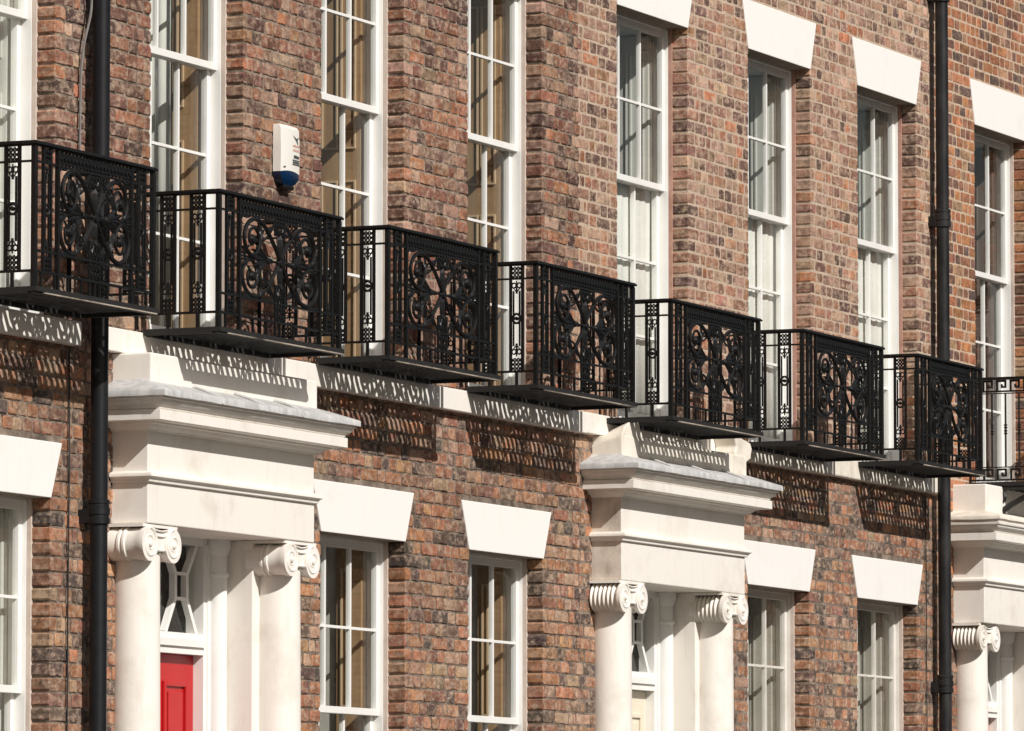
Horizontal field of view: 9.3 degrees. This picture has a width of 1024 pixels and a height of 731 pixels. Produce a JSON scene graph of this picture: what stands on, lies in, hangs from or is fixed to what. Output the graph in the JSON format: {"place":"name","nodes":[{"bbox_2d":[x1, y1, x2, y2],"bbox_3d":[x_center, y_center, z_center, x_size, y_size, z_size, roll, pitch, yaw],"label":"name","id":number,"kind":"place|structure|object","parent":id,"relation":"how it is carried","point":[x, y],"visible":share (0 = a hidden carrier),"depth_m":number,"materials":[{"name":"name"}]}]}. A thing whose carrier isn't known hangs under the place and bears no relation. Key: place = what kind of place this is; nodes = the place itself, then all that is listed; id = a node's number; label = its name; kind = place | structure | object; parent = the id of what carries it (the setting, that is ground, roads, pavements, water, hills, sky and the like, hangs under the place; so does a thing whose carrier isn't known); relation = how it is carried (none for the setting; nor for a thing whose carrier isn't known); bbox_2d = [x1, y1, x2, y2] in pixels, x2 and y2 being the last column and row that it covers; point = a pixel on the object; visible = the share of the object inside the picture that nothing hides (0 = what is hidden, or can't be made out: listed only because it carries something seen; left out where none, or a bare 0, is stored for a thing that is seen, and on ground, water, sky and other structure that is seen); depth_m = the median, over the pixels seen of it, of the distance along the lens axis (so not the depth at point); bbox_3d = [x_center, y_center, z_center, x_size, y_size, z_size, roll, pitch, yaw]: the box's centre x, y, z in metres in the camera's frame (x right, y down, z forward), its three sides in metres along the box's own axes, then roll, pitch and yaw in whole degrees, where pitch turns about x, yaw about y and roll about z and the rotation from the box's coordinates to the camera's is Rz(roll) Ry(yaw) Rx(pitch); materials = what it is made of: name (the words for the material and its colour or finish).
{"place":"outdoors","nodes":[
{"label":"outdoors","id":0,"kind":"place"},
{"bbox_2d":[934,0,1023,730],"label":"terraced house","id":1,"kind":"structure","parent":0,"point":[986,139],"depth_m":48.94,"materials":[{"name":"red brick"}]},
{"bbox_2d":[974,131,1015,482],"bbox_3d":[3.542,-0.405,49.409,0.555,2.890,1.346,-2,-5,24],"label":"window","id":2,"kind":"structure","parent":1,"relation":"in","point":[993,157],"depth_m":49.90,"materials":[{"name":"white paint"}]},
{"bbox_2d":[970,376,1023,513],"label":"iron balcony","id":3,"kind":"structure","parent":1,"relation":"attached to","point":[1016,486],"depth_m":48.33,"materials":[{"name":"black metal"}]},
{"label":"pavement","id":4,"kind":"structure","parent":0,"visible":0},
{"bbox_2d":[0,0,89,730],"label":"terraced house","id":5,"kind":"structure","parent":4,"relation":"on","point":[40,45],"depth_m":34.62,"materials":[{"name":"brick"}]},
{"bbox_2d":[0,495,32,730],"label":"window","id":6,"kind":"structure","parent":5,"relation":"in","point":[16,572],"depth_m":34.56,"materials":[{"name":"white paint"}]},
{"bbox_2d":[0,0,43,314],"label":"window","id":7,"kind":"structure","parent":5,"relation":"in","point":[18,18],"depth_m":34.82,"materials":[{"name":"white paint"}]},
{"bbox_2d":[66,348,69,730],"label":"cable","id":8,"kind":"object","parent":5,"relation":"attached to","point":[68,541],"visible":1,"depth_m":34.71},
{"bbox_2d":[0,140,158,318],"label":"iron balcony","id":9,"kind":"structure","parent":5,"relation":"attached to","point":[55,300],"depth_m":33.99,"materials":[{"name":"black metal"}]},
{"bbox_2d":[69,0,586,730],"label":"terraced house","id":10,"kind":"structure","parent":4,"relation":"on","point":[303,544],"depth_m":38.50,"materials":[{"name":"brick"}]},
{"bbox_2d":[79,0,92,239],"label":"cable","id":11,"kind":"object","parent":10,"relation":"attached to","point":[82,54],"visible":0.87,"depth_m":35.01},
{"bbox_2d":[78,0,110,730],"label":"drainpipe","id":12,"kind":"object","parent":10,"relation":"attached to","point":[95,514],"visible":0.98,"depth_m":34.87,"materials":[{"name":"black metal"}]},
{"bbox_2d":[160,653,192,730],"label":"door","id":13,"kind":"structure","parent":10,"relation":"in","point":[176,671],"depth_m":36.49,"materials":[{"name":"red paint"}]},
{"bbox_2d":[148,0,226,328],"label":"window","id":14,"kind":"structure","parent":10,"relation":"in","point":[188,126],"depth_m":37.00,"materials":[{"name":"white paint"}]},
{"bbox_2d":[134,188,343,358],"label":"iron balcony","id":15,"kind":"structure","parent":10,"relation":"attached to","point":[280,218],"depth_m":35.95,"materials":[{"name":"black metal"}]},
{"bbox_2d":[273,124,299,190],"bbox_3d":[-1.341,-1.238,37.391,0.064,0.382,0.256,-2,-5,24],"label":"alarm box","id":16,"kind":"object","parent":10,"relation":"attached to","point":[286,153],"visible":1,"depth_m":37.33,"materials":[{"name":"white plastic"}]},
{"bbox_2d":[319,534,388,730],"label":"window","id":17,"kind":"structure","parent":10,"relation":"in","point":[354,587],"depth_m":38.85,"materials":[{"name":"white paint"}]},
{"bbox_2d":[320,0,387,357],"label":"window","id":18,"kind":"structure","parent":10,"relation":"in","point":[354,36],"depth_m":39.08,"materials":[{"name":"white paint"}]},
{"bbox_2d":[307,225,499,383],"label":"iron balcony","id":19,"kind":"structure","parent":10,"relation":"attached to","point":[445,252],"depth_m":38.09,"materials":[{"name":"black metal"}]},
{"bbox_2d":[466,0,526,390],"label":"window","id":20,"kind":"structure","parent":10,"relation":"in","point":[496,54],"depth_m":41.06,"materials":[{"name":"white paint"}]},
{"bbox_2d":[467,553,527,730],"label":"window","id":21,"kind":"structure","parent":10,"relation":"in","point":[497,587],"depth_m":40.80,"materials":[{"name":"white paint"}]},
{"bbox_2d":[459,260,637,410],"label":"iron balcony","id":22,"kind":"structure","parent":10,"relation":"attached to","point":[588,285],"depth_m":40.13,"materials":[{"name":"black metal"}]},
{"bbox_2d":[572,0,938,730],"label":"terraced house","id":23,"kind":"structure","parent":4,"relation":"on","point":[770,164],"depth_m":44.81,"materials":[{"name":"brick"}]},
{"bbox_2d":[632,690,645,730],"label":"door","id":24,"kind":"structure","parent":23,"relation":"in","point":[638,697],"depth_m":42.91,"materials":[{"name":"beige paint"}]},
{"bbox_2d":[616,12,673,417],"bbox_3d":[0.652,-0.961,42.852,0.555,2.890,1.359,-2,-5,24],"label":"window","id":25,"kind":"structure","parent":23,"relation":"in","point":[644,86],"depth_m":43.33,"materials":[{"name":"white paint"}]},
{"bbox_2d":[598,298,762,439],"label":"iron balcony","id":26,"kind":"structure","parent":23,"relation":"attached to","point":[716,320],"depth_m":42.21,"materials":[{"name":"black metal"}]},
{"bbox_2d":[747,587,794,730],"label":"window","id":27,"kind":"structure","parent":23,"relation":"in","point":[771,613],"depth_m":45.21,"materials":[{"name":"white paint"}]},
{"bbox_2d":[747,55,796,441],"bbox_3d":[1.610,-0.777,45.025,0.555,2.890,1.324,-2,-5,24],"label":"window","id":28,"kind":"structure","parent":23,"relation":"in","point":[772,259],"depth_m":45.49,"materials":[{"name":"white paint"}]},
{"bbox_2d":[733,328,885,461],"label":"iron balcony","id":29,"kind":"structure","parent":23,"relation":"attached to","point":[861,387],"depth_m":44.38,"materials":[{"name":"black metal"}]},
{"bbox_2d":[857,600,903,730],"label":"window","id":30,"kind":"structure","parent":23,"relation":"in","point":[880,671],"depth_m":47.27,"materials":[{"name":"white paint"}]},
{"bbox_2d":[857,92,903,461],"bbox_3d":[2.502,-0.605,47.049,0.555,2.890,1.355,-2,-5,24],"label":"window","id":31,"kind":"structure","parent":23,"relation":"in","point":[879,122],"depth_m":47.54,"materials":[{"name":"white paint"}]},
{"bbox_2d":[850,353,984,478],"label":"iron balcony","id":32,"kind":"structure","parent":23,"relation":"attached to","point":[929,394],"depth_m":46.46,"materials":[{"name":"black metal"}]},
{"bbox_2d":[925,499,927,730],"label":"cable","id":33,"kind":"object","parent":23,"relation":"attached to","point":[926,615],"visible":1,"depth_m":47.40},
{"bbox_2d":[927,0,953,730],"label":"drainpipe","id":34,"kind":"object","parent":23,"relation":"attached to","point":[939,221],"visible":0.98,"depth_m":47.69,"materials":[{"name":"black metal"}]}
]}

